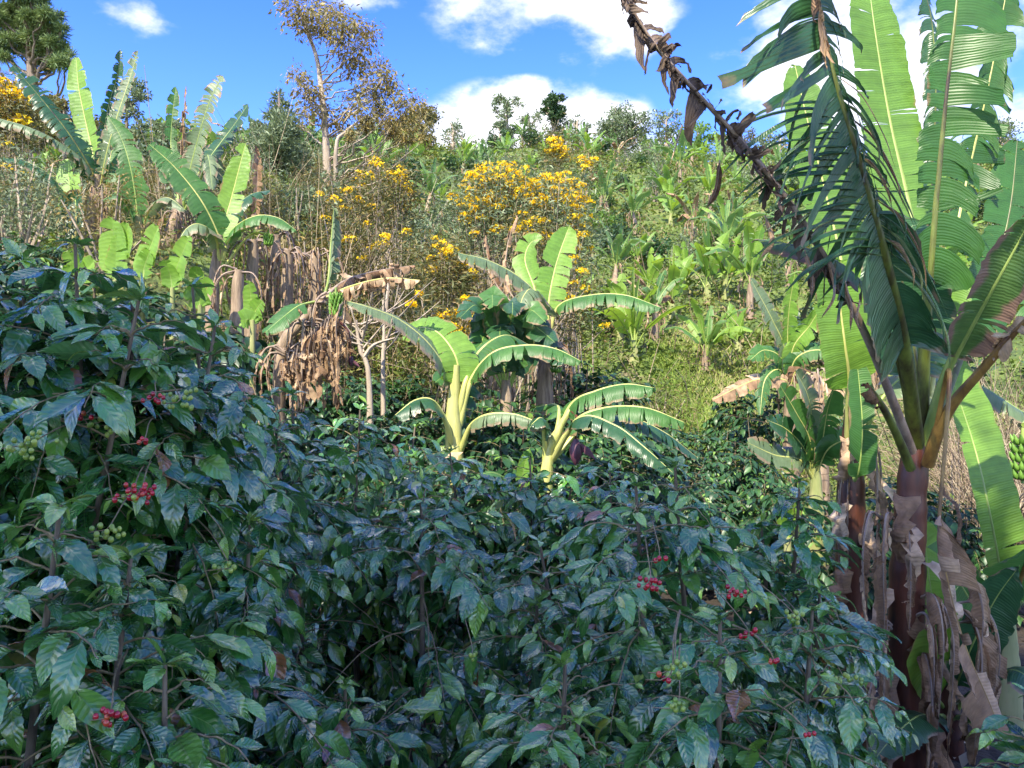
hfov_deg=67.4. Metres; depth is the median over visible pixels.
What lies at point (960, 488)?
dry twigs
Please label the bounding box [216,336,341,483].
coffee bush
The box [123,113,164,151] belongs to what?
banana plant
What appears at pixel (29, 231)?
shrub
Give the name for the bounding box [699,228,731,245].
shrub
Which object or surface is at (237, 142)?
shrub
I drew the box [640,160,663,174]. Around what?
banana plant
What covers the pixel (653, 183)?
shrub
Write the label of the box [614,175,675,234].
banana plant
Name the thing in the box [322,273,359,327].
shrub
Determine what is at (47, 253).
coffee bush
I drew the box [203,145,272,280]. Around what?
banana plant
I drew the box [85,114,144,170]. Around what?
ridge tree
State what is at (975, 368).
shrub
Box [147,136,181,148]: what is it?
banana plant
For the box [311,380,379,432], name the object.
coffee bush
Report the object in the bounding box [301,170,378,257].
shrub
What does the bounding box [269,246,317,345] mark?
banana plant
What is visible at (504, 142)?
banana plant
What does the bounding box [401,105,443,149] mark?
ridge tree
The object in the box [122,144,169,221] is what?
shrub
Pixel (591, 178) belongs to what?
shrub
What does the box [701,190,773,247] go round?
banana plant
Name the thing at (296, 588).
coffee bush
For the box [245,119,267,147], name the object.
ridge tree
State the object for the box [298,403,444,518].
coffee bush
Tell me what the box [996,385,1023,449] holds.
shrub
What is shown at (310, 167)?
shrub
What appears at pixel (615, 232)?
shrub
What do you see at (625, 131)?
ridge tree
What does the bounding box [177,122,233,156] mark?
banana plant
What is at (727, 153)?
banana plant
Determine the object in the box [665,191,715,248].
banana plant
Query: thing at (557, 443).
banana plant
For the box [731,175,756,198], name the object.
banana plant
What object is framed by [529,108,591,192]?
flowering shrub
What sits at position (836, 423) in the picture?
shrub
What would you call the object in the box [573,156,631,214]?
banana plant
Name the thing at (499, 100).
ridge tree
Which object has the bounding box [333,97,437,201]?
forked tree
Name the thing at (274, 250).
banana plant
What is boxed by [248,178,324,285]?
shrub
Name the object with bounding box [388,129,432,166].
banana plant
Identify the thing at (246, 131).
banana plant
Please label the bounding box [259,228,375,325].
shrub
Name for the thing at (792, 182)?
shrub
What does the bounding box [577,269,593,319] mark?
banana plant
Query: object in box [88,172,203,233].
shrub
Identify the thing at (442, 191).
banana plant
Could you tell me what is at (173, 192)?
shrub
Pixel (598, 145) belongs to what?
banana plant
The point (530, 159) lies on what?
banana plant
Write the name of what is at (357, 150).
ridge tree
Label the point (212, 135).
banana plant
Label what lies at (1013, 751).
coffee bush
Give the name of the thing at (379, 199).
shrub
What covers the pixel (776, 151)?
banana plant
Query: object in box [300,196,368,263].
shrub
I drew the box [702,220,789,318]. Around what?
banana plant
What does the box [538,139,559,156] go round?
banana plant
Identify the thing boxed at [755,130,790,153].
ridge tree
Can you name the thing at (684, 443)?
coffee bush
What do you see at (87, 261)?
banana sucker
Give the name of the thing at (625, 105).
ridge tree
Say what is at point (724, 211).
banana plant
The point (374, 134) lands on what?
banana plant
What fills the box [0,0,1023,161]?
sky
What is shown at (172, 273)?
banana sucker
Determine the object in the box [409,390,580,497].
coffee bush
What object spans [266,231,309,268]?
shrub
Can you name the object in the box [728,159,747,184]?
shrub
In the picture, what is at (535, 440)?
coffee bush
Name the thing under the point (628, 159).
shrub
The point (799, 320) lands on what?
shrub
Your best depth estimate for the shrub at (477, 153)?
72.49 m
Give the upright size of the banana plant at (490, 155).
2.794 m
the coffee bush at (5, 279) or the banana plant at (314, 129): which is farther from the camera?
the banana plant at (314, 129)
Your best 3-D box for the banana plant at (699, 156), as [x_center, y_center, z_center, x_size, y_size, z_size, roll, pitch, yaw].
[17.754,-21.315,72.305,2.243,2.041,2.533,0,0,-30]
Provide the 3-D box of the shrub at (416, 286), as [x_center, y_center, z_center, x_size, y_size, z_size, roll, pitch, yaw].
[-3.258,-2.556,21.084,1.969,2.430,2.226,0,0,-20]
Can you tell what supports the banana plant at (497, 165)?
on the ground at (709, 597)
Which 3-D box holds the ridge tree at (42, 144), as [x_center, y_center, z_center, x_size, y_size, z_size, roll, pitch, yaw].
[-22.627,-11.379,35.923,2.760,5.366,4.885,0,0,-30]
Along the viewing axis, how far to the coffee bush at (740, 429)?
14.74 m
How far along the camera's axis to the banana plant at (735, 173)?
52.69 m
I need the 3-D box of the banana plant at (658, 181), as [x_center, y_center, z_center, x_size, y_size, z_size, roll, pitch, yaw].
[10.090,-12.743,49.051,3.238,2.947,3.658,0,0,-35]
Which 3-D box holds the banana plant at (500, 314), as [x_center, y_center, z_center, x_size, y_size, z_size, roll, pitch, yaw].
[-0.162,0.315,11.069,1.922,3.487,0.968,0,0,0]
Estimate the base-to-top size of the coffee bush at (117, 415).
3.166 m
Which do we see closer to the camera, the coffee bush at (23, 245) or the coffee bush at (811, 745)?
the coffee bush at (811, 745)
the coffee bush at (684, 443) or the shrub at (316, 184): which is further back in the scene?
the shrub at (316, 184)
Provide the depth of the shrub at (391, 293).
16.62 m
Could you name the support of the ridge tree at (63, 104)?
on the ground at (709, 597)
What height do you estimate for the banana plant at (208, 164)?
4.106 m
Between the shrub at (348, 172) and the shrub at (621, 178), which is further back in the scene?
the shrub at (621, 178)
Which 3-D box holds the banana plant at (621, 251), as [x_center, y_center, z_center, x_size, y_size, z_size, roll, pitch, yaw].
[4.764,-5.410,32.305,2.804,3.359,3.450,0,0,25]
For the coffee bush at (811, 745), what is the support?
on the ground at (709, 597)
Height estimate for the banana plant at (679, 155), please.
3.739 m
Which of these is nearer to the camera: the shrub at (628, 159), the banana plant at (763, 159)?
the banana plant at (763, 159)
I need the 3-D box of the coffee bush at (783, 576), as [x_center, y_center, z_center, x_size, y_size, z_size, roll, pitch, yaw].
[1.301,1.530,3.412,0.991,2.279,1.679,0,0,0]
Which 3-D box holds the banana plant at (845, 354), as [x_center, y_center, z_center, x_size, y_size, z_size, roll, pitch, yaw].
[3.136,-0.284,6.709,1.447,5.502,1.199,0,0,0]
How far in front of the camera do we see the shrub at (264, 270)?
15.46 m
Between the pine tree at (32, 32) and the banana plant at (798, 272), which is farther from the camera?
the pine tree at (32, 32)
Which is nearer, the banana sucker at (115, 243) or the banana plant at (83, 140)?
the banana sucker at (115, 243)
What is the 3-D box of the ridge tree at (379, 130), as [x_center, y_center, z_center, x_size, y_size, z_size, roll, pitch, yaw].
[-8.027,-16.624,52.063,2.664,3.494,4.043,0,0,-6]
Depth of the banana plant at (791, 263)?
31.25 m
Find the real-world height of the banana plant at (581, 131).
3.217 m
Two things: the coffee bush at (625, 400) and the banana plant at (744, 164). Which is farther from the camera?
the banana plant at (744, 164)
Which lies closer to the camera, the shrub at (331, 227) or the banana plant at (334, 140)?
the shrub at (331, 227)
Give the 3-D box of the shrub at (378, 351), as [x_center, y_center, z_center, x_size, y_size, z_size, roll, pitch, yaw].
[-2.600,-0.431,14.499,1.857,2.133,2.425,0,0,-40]
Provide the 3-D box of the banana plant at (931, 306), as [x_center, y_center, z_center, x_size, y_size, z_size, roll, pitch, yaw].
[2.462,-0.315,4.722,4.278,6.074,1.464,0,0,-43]
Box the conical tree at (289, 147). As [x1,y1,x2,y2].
[246,87,319,196]
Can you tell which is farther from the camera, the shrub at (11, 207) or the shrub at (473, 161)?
the shrub at (473, 161)
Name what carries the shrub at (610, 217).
on the ground at (709, 597)
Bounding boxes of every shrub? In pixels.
[0,54,55,190]
[0,130,54,231]
[0,134,47,264]
[0,143,80,262]
[0,168,86,250]
[0,176,40,231]
[0,186,29,236]
[15,181,89,245]
[27,167,88,236]
[31,157,182,273]
[43,151,81,169]
[54,167,89,203]
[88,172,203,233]
[103,173,124,195]
[110,135,152,166]
[113,127,169,213]
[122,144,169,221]
[138,167,171,212]
[143,180,219,229]
[156,184,218,222]
[159,143,226,244]
[220,148,288,209]
[221,168,289,247]
[224,128,253,156]
[243,169,292,238]
[244,246,305,287]
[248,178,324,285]
[249,162,290,189]
[253,177,293,232]
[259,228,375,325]
[260,186,332,237]
[260,280,328,350]
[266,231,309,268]
[268,223,388,292]
[271,159,329,192]
[285,168,335,209]
[285,174,423,356]
[287,186,329,238]
[288,157,332,189]
[290,148,328,195]
[295,277,365,342]
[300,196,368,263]
[301,125,321,153]
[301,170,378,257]
[301,224,384,298]
[304,196,367,266]
[305,170,362,244]
[306,144,343,172]
[308,150,340,178]
[310,143,347,161]
[311,142,332,153]
[318,143,443,362]
[321,298,380,382]
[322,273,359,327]
[331,159,369,196]
[331,313,426,390]
[333,180,363,214]
[346,205,403,274]
[350,275,425,357]
[356,189,398,235]
[362,177,401,233]
[364,233,414,298]
[373,246,423,300]
[376,250,429,311]
[377,293,446,345]
[377,341,485,396]
[378,208,418,247]
[379,260,522,449]
[381,155,429,193]
[385,238,414,260]
[392,216,462,290]
[394,210,509,406]
[396,191,460,246]
[434,132,571,411]
[438,154,466,172]
[438,186,472,222]
[459,157,478,170]
[467,397,523,432]
[473,144,493,158]
[482,188,629,412]
[491,135,511,152]
[500,150,626,399]
[513,391,571,411]
[517,128,541,147]
[525,157,541,169]
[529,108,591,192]
[538,156,560,173]
[562,133,618,229]
[578,167,612,192]
[582,207,619,231]
[587,292,631,337]
[589,193,617,215]
[591,129,605,144]
[592,141,612,154]
[593,221,640,253]
[601,213,622,231]
[612,172,634,191]
[613,199,641,220]
[615,149,639,170]
[626,376,702,433]
[627,231,675,266]
[633,139,661,161]
[634,152,649,167]
[635,160,671,201]
[646,150,669,177]
[662,226,701,268]
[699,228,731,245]
[704,143,733,166]
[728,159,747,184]
[736,158,783,195]
[756,202,789,234]
[781,302,823,364]
[787,177,799,194]
[827,414,879,464]
[888,355,997,385]
[953,193,984,221]
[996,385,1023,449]
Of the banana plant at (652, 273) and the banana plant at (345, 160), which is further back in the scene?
the banana plant at (345, 160)
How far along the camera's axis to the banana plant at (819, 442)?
9.17 m
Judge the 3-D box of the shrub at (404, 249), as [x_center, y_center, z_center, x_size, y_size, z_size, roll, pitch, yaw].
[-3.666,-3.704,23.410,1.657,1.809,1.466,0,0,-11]
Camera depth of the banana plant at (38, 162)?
36.10 m
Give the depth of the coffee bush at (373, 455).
5.28 m
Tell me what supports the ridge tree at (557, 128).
on the ground at (709, 597)
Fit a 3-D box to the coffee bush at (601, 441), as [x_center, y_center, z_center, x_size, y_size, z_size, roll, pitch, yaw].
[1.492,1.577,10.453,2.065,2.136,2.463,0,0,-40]
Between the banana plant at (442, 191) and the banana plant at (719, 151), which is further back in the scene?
the banana plant at (719, 151)
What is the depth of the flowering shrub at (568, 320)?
14.37 m
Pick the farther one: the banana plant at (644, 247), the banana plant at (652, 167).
the banana plant at (652, 167)
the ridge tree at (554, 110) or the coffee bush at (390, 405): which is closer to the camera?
the coffee bush at (390, 405)
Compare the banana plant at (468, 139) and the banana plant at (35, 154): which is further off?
the banana plant at (468, 139)
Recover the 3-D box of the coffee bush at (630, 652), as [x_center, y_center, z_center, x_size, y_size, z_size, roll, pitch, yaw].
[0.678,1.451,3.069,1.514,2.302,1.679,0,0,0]
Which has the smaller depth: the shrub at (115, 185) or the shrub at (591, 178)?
the shrub at (115, 185)
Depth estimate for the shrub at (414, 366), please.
16.24 m
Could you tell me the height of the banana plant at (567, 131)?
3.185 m
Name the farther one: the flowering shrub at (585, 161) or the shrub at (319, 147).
the shrub at (319, 147)
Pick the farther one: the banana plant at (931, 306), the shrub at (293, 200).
the shrub at (293, 200)
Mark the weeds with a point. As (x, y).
(615, 210)
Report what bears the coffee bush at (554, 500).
on the ground at (709, 597)
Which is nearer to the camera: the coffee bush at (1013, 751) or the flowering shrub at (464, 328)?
the coffee bush at (1013, 751)
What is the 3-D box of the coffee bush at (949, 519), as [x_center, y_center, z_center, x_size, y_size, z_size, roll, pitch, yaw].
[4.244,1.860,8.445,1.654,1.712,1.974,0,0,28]
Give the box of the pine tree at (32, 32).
[0,0,78,161]
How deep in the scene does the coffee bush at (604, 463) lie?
9.49 m
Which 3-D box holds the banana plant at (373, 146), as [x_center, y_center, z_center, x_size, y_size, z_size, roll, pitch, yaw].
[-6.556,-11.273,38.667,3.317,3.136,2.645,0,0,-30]
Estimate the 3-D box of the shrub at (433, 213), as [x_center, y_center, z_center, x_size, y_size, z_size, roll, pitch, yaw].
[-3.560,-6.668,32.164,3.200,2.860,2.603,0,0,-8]
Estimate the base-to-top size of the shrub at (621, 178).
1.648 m
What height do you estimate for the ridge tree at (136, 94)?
4.983 m
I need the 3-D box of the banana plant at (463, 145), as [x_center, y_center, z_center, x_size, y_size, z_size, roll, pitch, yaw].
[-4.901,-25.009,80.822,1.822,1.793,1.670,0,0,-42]
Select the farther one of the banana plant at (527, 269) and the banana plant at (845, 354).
the banana plant at (527, 269)
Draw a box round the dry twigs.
[0,66,1023,576]
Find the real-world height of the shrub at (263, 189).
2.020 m
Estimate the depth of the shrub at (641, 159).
66.56 m
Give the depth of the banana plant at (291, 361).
8.95 m
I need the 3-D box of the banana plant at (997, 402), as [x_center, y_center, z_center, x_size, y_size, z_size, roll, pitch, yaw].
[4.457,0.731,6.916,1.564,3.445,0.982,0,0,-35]
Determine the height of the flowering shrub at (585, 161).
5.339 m
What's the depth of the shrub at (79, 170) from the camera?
22.91 m
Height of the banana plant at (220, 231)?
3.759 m
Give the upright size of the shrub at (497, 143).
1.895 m
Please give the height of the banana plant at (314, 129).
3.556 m
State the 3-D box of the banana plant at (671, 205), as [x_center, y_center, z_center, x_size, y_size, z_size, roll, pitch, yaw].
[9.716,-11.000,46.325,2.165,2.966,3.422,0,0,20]
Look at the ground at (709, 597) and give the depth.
24.68 m
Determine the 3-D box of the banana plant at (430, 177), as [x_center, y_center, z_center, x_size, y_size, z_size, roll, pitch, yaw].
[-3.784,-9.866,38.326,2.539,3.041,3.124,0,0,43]
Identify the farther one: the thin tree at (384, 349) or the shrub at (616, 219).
the shrub at (616, 219)
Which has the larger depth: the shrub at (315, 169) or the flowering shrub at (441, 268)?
the shrub at (315, 169)
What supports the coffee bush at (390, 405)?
on the ground at (709, 597)
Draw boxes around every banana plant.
[0,50,138,257]
[0,158,85,254]
[18,161,55,183]
[26,150,47,167]
[36,130,77,166]
[41,150,59,171]
[103,115,186,258]
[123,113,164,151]
[146,142,296,331]
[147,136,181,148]
[153,75,248,247]
[173,117,208,147]
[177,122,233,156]
[198,118,247,169]
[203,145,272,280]
[211,264,261,350]
[212,123,245,153]
[220,238,286,348]
[238,109,272,132]
[252,207,420,510]
[257,230,297,349]
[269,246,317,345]
[293,247,343,387]
[299,125,321,149]
[306,117,321,141]
[329,136,344,145]
[330,151,360,169]
[346,301,581,513]
[355,125,387,155]
[356,134,417,179]
[357,139,373,170]
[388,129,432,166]
[405,157,462,216]
[432,285,568,447]
[434,140,479,172]
[434,179,458,206]
[454,215,660,435]
[458,133,477,144]
[460,139,475,151]
[461,139,501,171]
[475,152,500,165]
[478,152,514,177]
[488,132,518,167]
[510,115,528,146]
[511,149,537,170]
[527,383,697,534]
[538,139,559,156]
[554,121,580,151]
[568,129,615,172]
[568,172,596,204]
[571,122,593,145]
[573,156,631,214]
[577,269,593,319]
[580,273,646,344]
[585,216,646,283]
[594,268,706,366]
[604,232,655,271]
[606,132,637,165]
[610,269,683,343]
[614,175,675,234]
[619,246,662,290]
[621,0,1023,767]
[626,244,693,319]
[630,179,658,192]
[638,134,659,147]
[639,136,665,159]
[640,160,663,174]
[644,164,697,195]
[651,219,733,304]
[655,127,708,182]
[658,178,692,225]
[662,297,754,370]
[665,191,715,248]
[668,123,709,170]
[671,241,700,294]
[680,157,751,219]
[686,138,714,163]
[689,149,715,165]
[690,191,759,228]
[692,222,771,299]
[697,134,733,172]
[697,302,750,351]
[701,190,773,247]
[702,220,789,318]
[703,190,744,212]
[709,153,734,163]
[712,273,844,484]
[725,161,743,192]
[726,149,740,166]
[731,156,751,175]
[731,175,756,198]
[745,155,775,174]
[747,368,843,575]
[765,139,787,164]
[766,144,786,165]
[766,149,786,173]
[770,192,805,228]
[772,226,799,286]
[773,179,793,199]
[783,64,937,673]
[787,246,816,296]
[804,367,829,515]
[867,522,1023,760]
[871,372,879,390]
[927,361,1023,727]
[949,209,995,225]
[981,300,1023,483]
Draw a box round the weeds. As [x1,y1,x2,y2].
[1,132,1023,583]
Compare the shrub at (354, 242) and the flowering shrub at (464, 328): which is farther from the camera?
the shrub at (354, 242)
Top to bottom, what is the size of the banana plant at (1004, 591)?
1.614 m
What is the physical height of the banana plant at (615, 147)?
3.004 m
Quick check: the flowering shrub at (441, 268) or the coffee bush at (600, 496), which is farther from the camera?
the flowering shrub at (441, 268)
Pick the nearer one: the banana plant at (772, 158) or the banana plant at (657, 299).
the banana plant at (657, 299)
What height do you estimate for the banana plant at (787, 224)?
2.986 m
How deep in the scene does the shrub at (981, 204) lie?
41.79 m
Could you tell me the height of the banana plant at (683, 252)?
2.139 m
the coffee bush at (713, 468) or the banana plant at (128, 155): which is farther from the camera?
the banana plant at (128, 155)
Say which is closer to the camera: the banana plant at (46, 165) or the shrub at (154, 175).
the shrub at (154, 175)
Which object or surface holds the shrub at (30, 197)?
on the ground at (709, 597)
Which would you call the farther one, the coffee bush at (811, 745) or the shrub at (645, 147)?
the shrub at (645, 147)
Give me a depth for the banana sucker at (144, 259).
10.56 m
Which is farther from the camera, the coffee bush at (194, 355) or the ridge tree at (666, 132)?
the ridge tree at (666, 132)
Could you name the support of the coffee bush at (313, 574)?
on the ground at (709, 597)
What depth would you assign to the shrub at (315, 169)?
25.60 m
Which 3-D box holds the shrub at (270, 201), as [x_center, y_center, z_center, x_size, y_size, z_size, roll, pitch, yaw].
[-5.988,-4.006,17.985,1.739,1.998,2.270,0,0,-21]
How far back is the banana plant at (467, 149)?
58.16 m
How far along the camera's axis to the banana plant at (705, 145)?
78.36 m
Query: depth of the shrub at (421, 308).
19.61 m
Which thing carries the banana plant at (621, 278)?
on the ground at (709, 597)
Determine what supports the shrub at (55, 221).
on the ground at (709, 597)
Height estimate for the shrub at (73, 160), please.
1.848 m
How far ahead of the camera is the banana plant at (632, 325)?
23.14 m
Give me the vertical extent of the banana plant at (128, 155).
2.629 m
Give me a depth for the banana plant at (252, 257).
12.35 m
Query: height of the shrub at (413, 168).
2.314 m
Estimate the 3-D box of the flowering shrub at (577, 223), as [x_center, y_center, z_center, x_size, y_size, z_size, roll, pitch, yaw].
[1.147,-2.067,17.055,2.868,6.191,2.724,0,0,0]
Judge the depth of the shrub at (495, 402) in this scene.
14.13 m
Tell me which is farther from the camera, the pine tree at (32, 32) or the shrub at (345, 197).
the pine tree at (32, 32)
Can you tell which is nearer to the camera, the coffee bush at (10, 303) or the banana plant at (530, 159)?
the coffee bush at (10, 303)
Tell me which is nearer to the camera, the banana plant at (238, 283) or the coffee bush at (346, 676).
the coffee bush at (346, 676)
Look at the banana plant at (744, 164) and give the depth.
60.47 m
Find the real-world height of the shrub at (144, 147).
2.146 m
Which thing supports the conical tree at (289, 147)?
on the ground at (709, 597)
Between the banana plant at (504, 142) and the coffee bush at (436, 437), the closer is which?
the coffee bush at (436, 437)
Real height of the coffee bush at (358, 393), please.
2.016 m
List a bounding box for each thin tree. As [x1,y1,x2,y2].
[315,288,412,441]
[351,260,439,452]
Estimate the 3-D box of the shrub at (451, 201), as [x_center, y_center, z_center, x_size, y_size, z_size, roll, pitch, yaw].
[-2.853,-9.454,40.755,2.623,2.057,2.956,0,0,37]
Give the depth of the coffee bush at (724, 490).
9.23 m
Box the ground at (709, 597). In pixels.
[3,147,1023,767]
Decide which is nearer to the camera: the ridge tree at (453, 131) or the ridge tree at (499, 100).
the ridge tree at (453, 131)
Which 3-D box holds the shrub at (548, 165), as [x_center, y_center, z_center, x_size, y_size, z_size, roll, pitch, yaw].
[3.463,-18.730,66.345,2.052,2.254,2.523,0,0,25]
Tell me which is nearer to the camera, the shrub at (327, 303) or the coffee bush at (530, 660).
the coffee bush at (530, 660)
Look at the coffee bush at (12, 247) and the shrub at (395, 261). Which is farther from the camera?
the shrub at (395, 261)
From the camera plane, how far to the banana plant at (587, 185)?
52.36 m
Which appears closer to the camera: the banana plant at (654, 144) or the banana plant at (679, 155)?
the banana plant at (679, 155)
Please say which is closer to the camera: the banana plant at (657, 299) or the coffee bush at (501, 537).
the coffee bush at (501, 537)
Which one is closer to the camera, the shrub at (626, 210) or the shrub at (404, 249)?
the shrub at (404, 249)
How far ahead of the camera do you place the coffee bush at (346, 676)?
5.63 m
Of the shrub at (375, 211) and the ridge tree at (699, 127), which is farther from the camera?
the ridge tree at (699, 127)
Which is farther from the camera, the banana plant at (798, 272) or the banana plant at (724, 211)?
the banana plant at (724, 211)
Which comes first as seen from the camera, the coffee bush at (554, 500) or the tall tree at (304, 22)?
the coffee bush at (554, 500)
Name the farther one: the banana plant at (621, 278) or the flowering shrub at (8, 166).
the banana plant at (621, 278)
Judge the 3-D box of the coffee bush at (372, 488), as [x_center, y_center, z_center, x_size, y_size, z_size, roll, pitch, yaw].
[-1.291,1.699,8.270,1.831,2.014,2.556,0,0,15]
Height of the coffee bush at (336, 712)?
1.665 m
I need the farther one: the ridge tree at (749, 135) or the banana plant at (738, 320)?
the ridge tree at (749, 135)
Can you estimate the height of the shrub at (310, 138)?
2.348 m
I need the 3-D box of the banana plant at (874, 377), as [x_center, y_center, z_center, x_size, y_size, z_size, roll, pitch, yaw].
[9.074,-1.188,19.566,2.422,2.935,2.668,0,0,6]
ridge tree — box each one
[0,138,28,178]
[13,94,61,174]
[45,92,77,159]
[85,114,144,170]
[111,76,152,161]
[142,116,188,150]
[193,126,240,163]
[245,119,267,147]
[340,128,376,165]
[375,118,410,156]
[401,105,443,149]
[439,117,467,150]
[487,128,514,152]
[490,93,526,149]
[516,109,542,147]
[539,90,567,135]
[542,116,568,141]
[563,114,591,151]
[593,106,660,155]
[600,100,633,143]
[650,108,683,157]
[692,119,716,153]
[709,127,756,163]
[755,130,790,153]
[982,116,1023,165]
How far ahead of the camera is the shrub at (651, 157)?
63.26 m
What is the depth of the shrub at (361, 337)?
14.73 m
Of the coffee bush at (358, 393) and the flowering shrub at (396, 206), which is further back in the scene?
the flowering shrub at (396, 206)
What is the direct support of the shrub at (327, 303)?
on the ground at (709, 597)
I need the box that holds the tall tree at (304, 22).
[268,0,444,194]
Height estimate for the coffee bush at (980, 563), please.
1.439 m
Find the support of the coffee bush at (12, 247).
on the ground at (709, 597)
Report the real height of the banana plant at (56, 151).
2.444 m
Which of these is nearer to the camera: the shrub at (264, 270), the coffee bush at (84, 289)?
the coffee bush at (84, 289)
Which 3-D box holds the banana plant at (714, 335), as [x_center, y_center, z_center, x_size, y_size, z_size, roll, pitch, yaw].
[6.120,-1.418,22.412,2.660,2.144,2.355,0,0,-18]
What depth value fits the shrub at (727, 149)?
68.71 m
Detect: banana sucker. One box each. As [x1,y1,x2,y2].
[61,249,96,292]
[98,216,132,300]
[133,224,159,327]
[158,235,192,345]
[183,266,214,360]
[238,280,264,447]
[470,447,533,550]
[775,494,801,588]
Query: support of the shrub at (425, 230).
on the ground at (709, 597)
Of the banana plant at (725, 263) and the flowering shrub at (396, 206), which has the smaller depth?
the flowering shrub at (396, 206)
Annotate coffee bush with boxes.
[0,232,88,310]
[0,237,182,765]
[0,237,295,767]
[0,254,85,323]
[0,285,116,751]
[0,493,275,767]
[2,266,332,766]
[2,267,215,456]
[7,508,370,767]
[12,243,87,298]
[32,637,265,767]
[87,335,298,512]
[95,276,353,767]
[134,316,313,497]
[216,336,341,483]
[225,381,419,747]
[259,672,448,767]
[274,496,394,767]
[285,370,403,499]
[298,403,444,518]
[298,403,483,762]
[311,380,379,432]
[318,447,451,603]
[322,464,531,767]
[326,596,450,709]
[336,373,437,445]
[338,442,545,766]
[379,413,468,506]
[389,369,499,448]
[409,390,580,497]
[425,435,609,553]
[427,532,637,767]
[451,650,675,767]
[452,451,641,682]
[478,413,565,507]
[481,396,633,471]
[493,456,837,767]
[495,463,706,723]
[517,361,666,456]
[558,445,662,554]
[562,422,686,570]
[576,386,673,464]
[612,451,732,513]
[615,603,913,767]
[619,468,770,589]
[623,418,686,478]
[658,427,734,501]
[665,473,835,606]
[693,466,887,760]
[696,384,786,470]
[700,437,805,521]
[742,577,918,767]
[818,475,984,616]
[929,502,1023,625]
[962,682,1023,767]
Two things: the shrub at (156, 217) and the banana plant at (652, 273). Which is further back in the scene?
the banana plant at (652, 273)
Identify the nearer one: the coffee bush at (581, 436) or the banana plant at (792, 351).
the coffee bush at (581, 436)
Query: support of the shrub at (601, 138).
on the ground at (709, 597)
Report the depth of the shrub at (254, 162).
21.20 m
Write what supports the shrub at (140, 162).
on the ground at (709, 597)
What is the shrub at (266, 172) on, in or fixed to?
on the ground at (709, 597)
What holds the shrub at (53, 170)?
on the ground at (709, 597)
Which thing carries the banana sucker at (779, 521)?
on the ground at (709, 597)
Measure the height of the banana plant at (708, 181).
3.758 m
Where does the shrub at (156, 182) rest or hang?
on the ground at (709, 597)
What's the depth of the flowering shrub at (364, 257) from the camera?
15.98 m
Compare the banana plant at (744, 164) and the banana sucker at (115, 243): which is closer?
the banana sucker at (115, 243)
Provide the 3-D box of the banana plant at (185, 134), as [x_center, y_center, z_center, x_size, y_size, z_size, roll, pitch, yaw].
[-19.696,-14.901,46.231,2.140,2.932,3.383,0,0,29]
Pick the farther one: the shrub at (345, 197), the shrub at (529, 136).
the shrub at (529, 136)
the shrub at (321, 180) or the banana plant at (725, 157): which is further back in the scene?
the banana plant at (725, 157)
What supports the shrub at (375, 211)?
on the ground at (709, 597)
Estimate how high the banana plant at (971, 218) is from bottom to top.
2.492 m
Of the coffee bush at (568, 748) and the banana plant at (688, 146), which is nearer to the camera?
the coffee bush at (568, 748)
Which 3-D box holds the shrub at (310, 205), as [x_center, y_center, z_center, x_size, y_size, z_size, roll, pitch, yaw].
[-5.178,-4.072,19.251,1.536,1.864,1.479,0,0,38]
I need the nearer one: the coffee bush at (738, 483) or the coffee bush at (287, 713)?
the coffee bush at (287, 713)
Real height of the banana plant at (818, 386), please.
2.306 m
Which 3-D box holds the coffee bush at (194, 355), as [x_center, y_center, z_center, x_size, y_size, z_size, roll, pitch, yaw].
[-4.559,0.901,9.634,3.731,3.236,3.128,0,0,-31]
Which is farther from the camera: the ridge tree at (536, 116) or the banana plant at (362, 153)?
the ridge tree at (536, 116)
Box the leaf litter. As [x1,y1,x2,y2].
[320,556,1023,766]
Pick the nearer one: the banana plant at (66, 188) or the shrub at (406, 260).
the banana plant at (66, 188)
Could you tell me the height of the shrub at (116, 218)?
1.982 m
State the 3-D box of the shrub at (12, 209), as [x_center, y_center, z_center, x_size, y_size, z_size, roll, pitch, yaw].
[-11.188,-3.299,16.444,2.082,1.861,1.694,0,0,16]
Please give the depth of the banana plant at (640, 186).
53.78 m
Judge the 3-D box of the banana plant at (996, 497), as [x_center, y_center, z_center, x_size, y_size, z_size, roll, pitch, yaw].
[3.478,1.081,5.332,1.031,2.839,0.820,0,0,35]
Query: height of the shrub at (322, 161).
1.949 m
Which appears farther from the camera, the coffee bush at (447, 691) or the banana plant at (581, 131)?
the banana plant at (581, 131)
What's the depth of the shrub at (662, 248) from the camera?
36.09 m
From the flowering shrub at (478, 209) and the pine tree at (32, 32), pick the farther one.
the pine tree at (32, 32)
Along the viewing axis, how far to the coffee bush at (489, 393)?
12.30 m
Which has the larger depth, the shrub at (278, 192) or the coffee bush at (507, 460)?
the shrub at (278, 192)
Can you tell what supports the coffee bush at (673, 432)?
on the ground at (709, 597)
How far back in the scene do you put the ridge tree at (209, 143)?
42.33 m
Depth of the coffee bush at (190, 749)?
2.11 m
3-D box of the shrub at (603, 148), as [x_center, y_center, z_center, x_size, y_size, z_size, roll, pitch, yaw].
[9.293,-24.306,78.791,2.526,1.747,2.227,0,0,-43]
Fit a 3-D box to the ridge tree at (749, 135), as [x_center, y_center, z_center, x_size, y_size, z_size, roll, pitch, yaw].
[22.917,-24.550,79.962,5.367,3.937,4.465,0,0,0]
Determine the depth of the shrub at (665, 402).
17.38 m
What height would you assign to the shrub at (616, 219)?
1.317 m
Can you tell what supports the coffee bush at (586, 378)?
on the ground at (709, 597)
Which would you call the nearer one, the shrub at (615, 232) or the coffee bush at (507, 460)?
the coffee bush at (507, 460)
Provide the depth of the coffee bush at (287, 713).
2.83 m
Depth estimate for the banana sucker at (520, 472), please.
7.38 m

